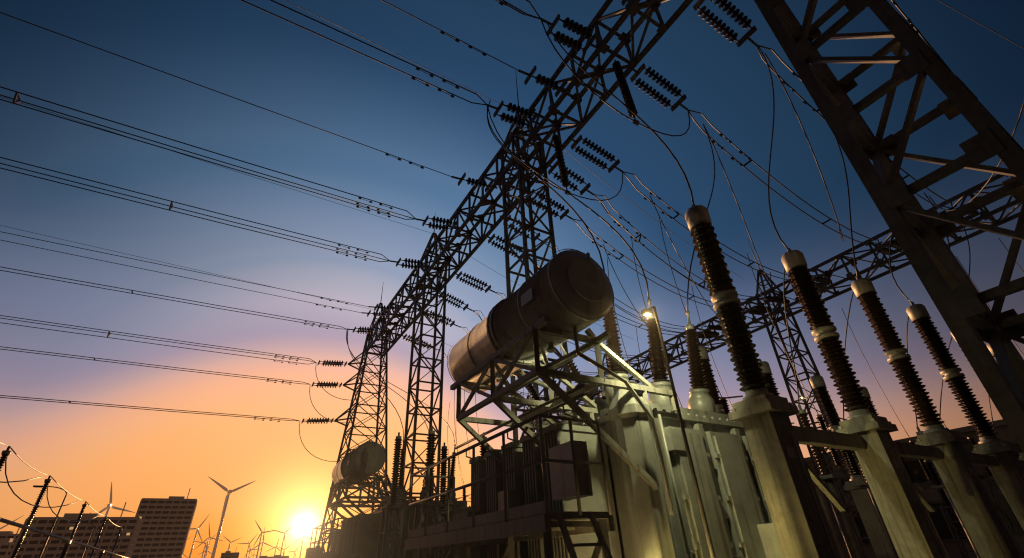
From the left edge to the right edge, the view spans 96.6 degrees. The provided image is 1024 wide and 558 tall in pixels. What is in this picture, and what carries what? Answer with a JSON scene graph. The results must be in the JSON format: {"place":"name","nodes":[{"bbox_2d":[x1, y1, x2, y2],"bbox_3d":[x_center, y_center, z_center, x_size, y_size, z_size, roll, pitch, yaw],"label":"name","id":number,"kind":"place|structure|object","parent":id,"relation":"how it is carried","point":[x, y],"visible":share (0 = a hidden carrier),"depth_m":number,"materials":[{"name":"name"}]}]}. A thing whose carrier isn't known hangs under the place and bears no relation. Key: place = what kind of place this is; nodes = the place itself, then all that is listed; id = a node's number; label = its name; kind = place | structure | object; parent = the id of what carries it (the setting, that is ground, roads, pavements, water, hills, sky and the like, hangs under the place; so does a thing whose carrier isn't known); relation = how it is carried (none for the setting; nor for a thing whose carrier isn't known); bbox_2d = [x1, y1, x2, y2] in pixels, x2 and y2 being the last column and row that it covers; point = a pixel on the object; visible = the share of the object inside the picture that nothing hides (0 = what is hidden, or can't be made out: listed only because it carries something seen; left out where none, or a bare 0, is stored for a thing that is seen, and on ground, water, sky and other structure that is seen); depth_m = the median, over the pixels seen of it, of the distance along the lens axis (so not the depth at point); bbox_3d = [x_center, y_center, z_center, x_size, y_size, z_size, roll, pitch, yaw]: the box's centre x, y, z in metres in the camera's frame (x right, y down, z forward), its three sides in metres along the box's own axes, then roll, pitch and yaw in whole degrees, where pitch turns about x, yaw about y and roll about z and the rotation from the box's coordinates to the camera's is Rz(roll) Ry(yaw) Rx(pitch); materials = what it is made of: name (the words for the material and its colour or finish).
{"place":"outdoors","nodes":[
{"label":"outdoors","id":0,"kind":"place"},
{"bbox_2d":[0,531,18,541],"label":"apartment block","id":1,"kind":"structure","parent":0,"point":[6,534],"depth_m":337.14,"materials":[{"name":"grey concrete"}]},
{"bbox_2d":[0,528,19,557],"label":"apartment block","id":2,"kind":"structure","parent":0,"point":[6,545],"depth_m":243.50,"materials":[{"name":"grey concrete"}]},
{"bbox_2d":[0,517,127,557],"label":"fence","id":3,"kind":"object","parent":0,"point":[66,546],"visible":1,"depth_m":13.20,"materials":[{"name":"grey metal"}]},
{"bbox_2d":[130,488,196,557],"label":"apartment tower","id":4,"kind":"structure","parent":0,"point":[164,530],"depth_m":295.86,"materials":[{"name":"grey concrete"}]},
{"bbox_2d":[0,157,389,261],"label":"line bay conductors","id":5,"kind":"object","parent":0,"point":[171,207],"visible":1,"depth_m":17.38,"materials":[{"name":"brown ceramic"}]},
{"bbox_2d":[220,548,238,557],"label":"office block","id":6,"kind":"structure","parent":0,"point":[227,554],"depth_m":682.26,"materials":[{"name":"grey concrete"}]},
{"bbox_2d":[260,551,279,557],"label":"building","id":7,"kind":"structure","parent":0,"point":[268,557],"depth_m":641.94,"materials":[{"name":"grey concrete"}]},
{"bbox_2d":[305,545,320,557],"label":"office block","id":8,"kind":"structure","parent":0,"point":[307,552],"depth_m":573.15,"materials":[{"name":"grey concrete"}]},
{"bbox_2d":[330,530,340,553],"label":"tower","id":9,"kind":"structure","parent":0,"point":[336,545],"depth_m":826.83,"materials":[{"name":"grey metal"}]},
{"bbox_2d":[315,287,387,553],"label":"gantry tower","id":10,"kind":"structure","parent":0,"point":[354,408],"depth_m":28.33,"materials":[{"name":"grey metal"}]},
{"bbox_2d":[364,0,692,356],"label":"gantry girder","id":11,"kind":"object","parent":10,"relation":"on","point":[632,8],"visible":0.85,"depth_m":16.34,"materials":[{"name":"grey metal"}]},
{"bbox_2d":[0,395,338,461],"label":"power line","id":12,"kind":"object","parent":11,"relation":"attached to","point":[323,420],"visible":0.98,"depth_m":24.12,"materials":[{"name":"grey metal"}]},
{"bbox_2d":[0,346,350,422],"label":"power line","id":13,"kind":"object","parent":11,"relation":"attached to","point":[327,384],"visible":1,"depth_m":25.19,"materials":[{"name":"grey metal"}]},
{"bbox_2d":[0,315,355,399],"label":"power line","id":14,"kind":"object","parent":11,"relation":"attached to","point":[330,363],"visible":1,"depth_m":25.28,"materials":[{"name":"grey metal"}]},
{"bbox_2d":[347,326,379,333],"bbox_3d":[-8.815,3.068,27.296,2.005,0.369,0.682,15,-36,-27],"label":"strain insulator string","id":15,"kind":"object","parent":11,"relation":"attached to","point":[362,329],"visible":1,"depth_m":27.24,"materials":[{"name":"brown ceramic"}]},
{"bbox_2d":[0,267,346,329],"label":"line bay conductors","id":16,"kind":"object","parent":15,"relation":"attached to","point":[320,325],"visible":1,"depth_m":22.77,"materials":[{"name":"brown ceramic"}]},
{"bbox_2d":[390,258,429,269],"bbox_3d":[-4.768,-0.714,21.524,2.005,0.369,0.682,15,-36,-27],"label":"strain insulator string","id":17,"kind":"object","parent":11,"relation":"attached to","point":[415,261],"visible":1,"depth_m":21.45,"materials":[{"name":"brown ceramic"}]},
{"bbox_2d":[416,215,459,230],"bbox_3d":[-3.048,-2.321,19.070,2.005,0.369,0.682,15,-36,-27],"label":"strain insulator string","id":18,"kind":"object","parent":11,"relation":"attached to","point":[440,221],"visible":1,"depth_m":19.02,"materials":[{"name":"brown ceramic"}]},
{"bbox_2d":[0,86,415,219],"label":"line bay conductors","id":19,"kind":"object","parent":18,"relation":"attached to","point":[15,101],"visible":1,"depth_m":15.06,"materials":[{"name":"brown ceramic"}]},
{"bbox_2d":[403,334,543,395],"bbox_3d":[-0.515,6.324,30.975,14.868,2.719,0.683,15,-36,-27],"label":"power line","id":20,"kind":"object","parent":11,"relation":"attached to","point":[408,338],"visible":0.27,"depth_m":28.67,"materials":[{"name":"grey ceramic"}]},
{"bbox_2d":[487,100,538,128],"bbox_3d":[0.089,-5.252,14.597,2.005,0.369,0.682,15,-36,-27],"label":"strain insulator string","id":21,"kind":"object","parent":11,"relation":"attached to","point":[513,108],"visible":0.99,"depth_m":14.55,"materials":[{"name":"brown ceramic"}]},
{"bbox_2d":[425,309,605,378],"bbox_3d":[1.306,4.623,28.378,14.868,2.719,0.683,15,-36,-27],"label":"power line","id":22,"kind":"object","parent":11,"relation":"attached to","point":[439,319],"visible":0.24,"depth_m":26.15,"materials":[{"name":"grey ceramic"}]},
{"bbox_2d":[456,271,672,359],"bbox_3d":[3.532,2.542,25.203,14.868,2.719,0.683,15,-36,-27],"label":"power line","id":23,"kind":"object","parent":11,"relation":"hanging from","point":[669,355],"visible":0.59,"depth_m":23.03,"materials":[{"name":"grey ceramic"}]},
{"bbox_2d":[541,14,596,53],"bbox_3d":[1.606,-6.671,12.432,2.005,0.369,0.682,15,-36,-27],"label":"strain insulator string","id":24,"kind":"object","parent":11,"relation":"attached to","point":[578,29],"visible":0.94,"depth_m":12.39,"materials":[{"name":"brown ceramic"}]},
{"bbox_2d":[496,0,540,18],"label":"line bay conductors","id":25,"kind":"object","parent":24,"relation":"attached to","point":[502,2],"visible":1,"depth_m":11.62,"materials":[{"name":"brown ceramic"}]},
{"bbox_2d":[526,189,771,314],"bbox_3d":[6.870,-0.578,20.441,14.868,2.719,0.683,15,-36,-27],"label":"power line","id":26,"kind":"object","parent":11,"relation":"hanging from","point":[758,310],"visible":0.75,"depth_m":18.94,"materials":[{"name":"grey metal"}]},
{"bbox_2d":[488,108,832,287],"bbox_3d":[7.032,-2.340,17.549,18.020,2.778,0.683,15,-36,-27],"label":"power line","id":27,"kind":"object","parent":11,"relation":"attached to","point":[566,183],"visible":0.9,"depth_m":15.94,"materials":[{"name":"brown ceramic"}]},
{"bbox_2d":[241,0,486,104],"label":"line bay conductors","id":28,"kind":"object","parent":27,"relation":"attached to","point":[427,84],"visible":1,"depth_m":12.57,"materials":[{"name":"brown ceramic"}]},
{"bbox_2d":[346,22,1023,443],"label":"power cables","id":29,"kind":"object","parent":27,"relation":"hanging from","point":[692,202],"visible":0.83,"depth_m":11.92,"materials":[{"name":"grey"}]},
{"bbox_2d":[540,19,901,255],"bbox_3d":[8.549,-3.758,15.384,18.020,2.778,0.683,15,-36,-27],"label":"power line","id":30,"kind":"object","parent":11,"relation":"attached to","point":[629,101],"visible":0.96,"depth_m":13.81,"materials":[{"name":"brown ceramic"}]},
{"bbox_2d":[693,0,978,219],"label":"power line","id":31,"kind":"object","parent":11,"relation":"attached to","point":[723,28],"visible":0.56,"depth_m":12.26,"materials":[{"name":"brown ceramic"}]},
{"bbox_2d":[0,0,1023,557],"label":"sky","id":32,"kind":"structure","parent":0,"point":[238,49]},
{"bbox_2d":[601,329,645,378],"bbox_3d":[7.121,8.214,22.479,2.866,11.431,4.400,15,-36,-27],"label":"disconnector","id":33,"kind":"object","parent":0,"point":[639,351],"visible":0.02,"depth_m":23.02,"materials":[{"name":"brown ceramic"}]},
{"bbox_2d":[804,419,1023,557],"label":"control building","id":34,"kind":"structure","parent":0,"point":[931,495],"depth_m":21.70,"materials":[{"name":"metal"}]},
{"bbox_2d":[956,238,1023,355],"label":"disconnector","id":35,"kind":"object","parent":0,"point":[979,291],"visible":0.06,"depth_m":18.20,"materials":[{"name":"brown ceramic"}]},
{"label":"ground","id":36,"kind":"structure","parent":0,"visible":0},
{"bbox_2d":[33,485,66,557],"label":"street lamp","id":37,"kind":"object","parent":36,"relation":"on","point":[39,486],"visible":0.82,"depth_m":40.00,"materials":[{"name":"metal"}]},
{"bbox_2d":[0,442,121,557],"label":"utility poles","id":38,"kind":"object","parent":36,"relation":"on","point":[5,454],"visible":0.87,"depth_m":15.62,"materials":[{"name":"black metal"}]},
{"bbox_2d":[8,502,141,557],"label":"building","id":39,"kind":"structure","parent":36,"relation":"on","point":[32,545],"depth_m":235.34,"materials":[{"name":"grey concrete"}]},
{"bbox_2d":[73,522,93,557],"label":"street lamp","id":40,"kind":"object","parent":36,"relation":"on","point":[89,536],"visible":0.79,"depth_m":65.09,"materials":[{"name":"metal"}]},
{"bbox_2d":[98,482,134,516],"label":"wind turbine","id":41,"kind":"object","parent":36,"relation":"on","point":[109,505],"visible":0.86,"depth_m":635.85,"materials":[{"name":"white metal"}]},
{"bbox_2d":[189,514,209,557],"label":"wind turbine","id":42,"kind":"object","parent":36,"relation":"on","point":[195,536],"visible":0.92,"depth_m":1125.32,"materials":[{"name":"white metal"}]},
{"bbox_2d":[195,535,214,557],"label":"wind turbine","id":43,"kind":"object","parent":36,"relation":"on","point":[205,546],"visible":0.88,"depth_m":1424.07,"materials":[{"name":"white metal"}]},
{"bbox_2d":[194,525,221,557],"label":"wind turbine","id":44,"kind":"object","parent":36,"relation":"on","point":[208,541],"visible":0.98,"depth_m":1266.52,"materials":[{"name":"white metal"}]},
{"bbox_2d":[208,476,254,557],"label":"wind turbine","id":45,"kind":"object","parent":36,"relation":"on","point":[229,492],"visible":1,"depth_m":565.52,"materials":[{"name":"white metal"}]},
{"bbox_2d":[237,536,255,557],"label":"wind turbine","id":46,"kind":"object","parent":36,"relation":"on","point":[248,546],"visible":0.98,"depth_m":1548.62,"materials":[{"name":"white metal"}]},
{"bbox_2d":[249,527,274,557],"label":"wind turbine","id":47,"kind":"object","parent":36,"relation":"on","point":[262,545],"visible":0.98,"depth_m":1376.37,"materials":[{"name":"white metal"}]},
{"bbox_2d":[253,521,275,557],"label":"wind turbine","id":48,"kind":"object","parent":36,"relation":"on","point":[260,538],"visible":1,"depth_m":1148.01,"materials":[{"name":"white metal"}]},
{"bbox_2d":[270,551,288,557],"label":"building","id":49,"kind":"structure","parent":36,"relation":"on","point":[280,556],"depth_m":870.78,"materials":[{"name":"grey concrete"}]},
{"bbox_2d":[277,527,290,554],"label":"wind turbine","id":50,"kind":"object","parent":36,"relation":"on","point":[283,539],"visible":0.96,"depth_m":1396.05,"materials":[{"name":"white metal"}]},
{"bbox_2d":[294,524,312,557],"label":"wind turbine","id":51,"kind":"object","parent":36,"relation":"on","point":[303,536],"visible":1,"depth_m":1516.08,"materials":[{"name":"white metal"}]},
{"bbox_2d":[308,440,470,557],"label":"transformer","id":52,"kind":"object","parent":36,"relation":"on","point":[360,465],"visible":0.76,"depth_m":16.42,"materials":[{"name":"paint"}]},
{"bbox_2d":[403,222,446,499],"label":"gantry column","id":53,"kind":"structure","parent":36,"relation":"on","point":[412,463],"depth_m":20.65,"materials":[{"name":"metal"}]},
{"bbox_2d":[440,404,470,501],"bbox_3d":[-3.229,14.251,31.363,2.866,11.431,4.400,15,-36,-27],"label":"disconnector","id":54,"kind":"object","parent":36,"relation":"on","point":[459,468],"visible":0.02,"depth_m":31.14,"materials":[{"name":"black metal"}]},
{"bbox_2d":[454,389,478,500],"bbox_3d":[-1.411,10.474,25.410,2.866,11.431,4.400,15,-36,-27],"label":"disconnector","id":55,"kind":"object","parent":36,"relation":"on","point":[464,495],"visible":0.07,"depth_m":25.62,"materials":[{"name":"black metal"}]},
{"bbox_2d":[522,394,535,435],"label":"gantry column","id":56,"kind":"structure","parent":36,"relation":"on","point":[528,397],"depth_m":41.96,"materials":[{"name":"metal"}]},
{"bbox_2d":[500,71,571,440],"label":"gantry column","id":57,"kind":"structure","parent":36,"relation":"on","point":[530,225],"depth_m":15.26,"materials":[{"name":"metal"}]},
{"bbox_2d":[0,0,743,379],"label":"shield wires","id":58,"kind":"object","parent":57,"relation":"attached to","point":[302,192],"visible":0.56,"depth_m":21.07,"materials":[{"name":"grey metal"}]},
{"bbox_2d":[404,249,782,557],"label":"transformer","id":59,"kind":"object","parent":36,"relation":"on","point":[670,478],"visible":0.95,"depth_m":6.66,"materials":[{"name":"paint"}]},
{"bbox_2d":[452,384,599,544],"bbox_3d":[-0.271,3.045,7.101,1.160,1.732,4.400,15,-36,-27],"label":"platform clutter","id":60,"kind":"object","parent":59,"relation":"on","point":[563,482],"visible":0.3,"depth_m":5.54,"materials":[{"name":"paint"}]},
{"bbox_2d":[601,328,608,389],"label":"gantry column","id":61,"kind":"structure","parent":36,"relation":"on","point":[604,357],"depth_m":34.19,"materials":[{"name":"metal"}]},
{"bbox_2d":[607,217,742,413],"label":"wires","id":62,"kind":"object","parent":36,"relation":"on","point":[724,403],"visible":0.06,"depth_m":14.82,"materials":[{"name":"grey metal"}]},
{"bbox_2d":[376,422,977,557],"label":"yard apparatus","id":63,"kind":"object","parent":36,"relation":"on","point":[436,552],"visible":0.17,"depth_m":12.74,"materials":[{"name":"grey ceramic"}]},
{"bbox_2d":[698,343,724,413],"bbox_3d":[5.151,4.285,10.782,0.900,5.991,0.900,15,-36,-27],"label":"insulator","id":64,"kind":"object","parent":36,"relation":"on","point":[711,385],"visible":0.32,"depth_m":11.70,"materials":[{"name":"ceramic"}]},
{"bbox_2d":[685,204,839,557],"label":"transformer bushing","id":65,"kind":"object","parent":36,"relation":"on","point":[761,413],"visible":1,"depth_m":5.92,"materials":[{"name":"ceramic"}]},
{"bbox_2d":[692,253,862,476],"bbox_3d":[10.231,4.788,17.203,2.866,11.431,4.400,15,-36,-27],"label":"disconnector","id":66,"kind":"object","parent":36,"relation":"on","point":[836,460],"visible":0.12,"depth_m":15.35,"materials":[{"name":"grey metal"}]},
{"bbox_2d":[759,359,843,557],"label":"insulator","id":67,"kind":"object","parent":36,"relation":"on","point":[765,367],"visible":0.17,"depth_m":11.61,"materials":[{"name":"ceramic"}]},
{"bbox_2d":[747,238,876,557],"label":"gantry column","id":68,"kind":"structure","parent":36,"relation":"on","point":[813,423],"depth_m":21.87,"materials":[{"name":"metal"}]},
{"bbox_2d":[524,174,1022,423],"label":"gantry girder","id":69,"kind":"object","parent":68,"relation":"attached to","point":[986,214],"visible":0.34,"depth_m":21.31,"materials":[{"name":"metal"}]},
{"bbox_2d":[0,0,1023,376],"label":"extra overhead lines","id":70,"kind":"object","parent":69,"relation":"attached to","point":[546,82],"visible":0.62,"depth_m":17.17,"materials":[{"name":"black metal"}]},
{"bbox_2d":[488,234,719,338],"bbox_3d":[5.252,0.935,22.750,14.868,2.719,0.683,15,-36,-27],"label":"power line","id":71,"kind":"object","parent":69,"relation":"on","point":[710,334],"visible":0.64,"depth_m":22.15,"materials":[{"name":"metal"}]},
{"bbox_2d":[809,373,895,557],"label":"insulator bushing","id":72,"kind":"object","parent":36,"relation":"on","point":[875,531],"visible":0.74,"depth_m":12.95,"materials":[{"name":"ceramic"}]},
{"bbox_2d":[781,248,947,557],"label":"insulator bushing","id":73,"kind":"object","parent":36,"relation":"on","point":[909,525],"visible":1,"depth_m":7.16,"materials":[{"name":"brown ceramic"}]},
{"bbox_2d":[754,0,1023,453],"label":"gantry column","id":74,"kind":"structure","parent":36,"relation":"on","point":[973,322],"depth_m":6.08,"materials":[{"name":"metal"}]},
{"bbox_2d":[783,268,994,557],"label":"yard posts","id":75,"kind":"object","parent":36,"relation":"on","point":[826,477],"visible":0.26,"depth_m":9.71,"materials":[{"name":"grey metal"}]},
{"bbox_2d":[858,386,948,557],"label":"insulator bushing","id":76,"kind":"object","parent":36,"relation":"on","point":[865,391],"visible":0.13,"depth_m":15.51,"materials":[{"name":"ceramic"}]},
{"bbox_2d":[842,309,1023,557],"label":"disconnector","id":77,"kind":"object","parent":36,"relation":"on","point":[1017,538],"visible":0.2,"depth_m":18.45,"materials":[{"name":"brown ceramic"}]},
{"bbox_2d":[851,276,1022,557],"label":"insulator bushing","id":78,"kind":"object","parent":36,"relation":"on","point":[986,527],"visible":1,"depth_m":8.43,"materials":[{"name":"brown ceramic"}]},
{"bbox_2d":[906,301,1023,530],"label":"insulator bushing","id":79,"kind":"object","parent":36,"relation":"on","point":[1008,473],"visible":1,"depth_m":10.15,"materials":[{"name":"ceramic"}]},
{"bbox_2d":[792,425,1023,511],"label":"support beam","id":80,"kind":"structure","parent":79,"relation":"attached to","point":[819,438],"depth_m":7.07,"materials":[{"name":"metal"}]},
{"bbox_2d":[950,332,1023,460],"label":"tall insulator","id":81,"kind":"object","parent":36,"relation":"on","point":[1021,456],"visible":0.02,"depth_m":11.27,"materials":[{"name":"ceramic"}]},
{"bbox_2d":[986,344,995,358],"bbox_3d":[15.317,4.644,12.686,0.900,6.477,0.900,15,-36,-27],"label":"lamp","id":82,"kind":"object","parent":36,"relation":"on","point":[989,348],"depth_m":14.25,"materials":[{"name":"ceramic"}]}
]}

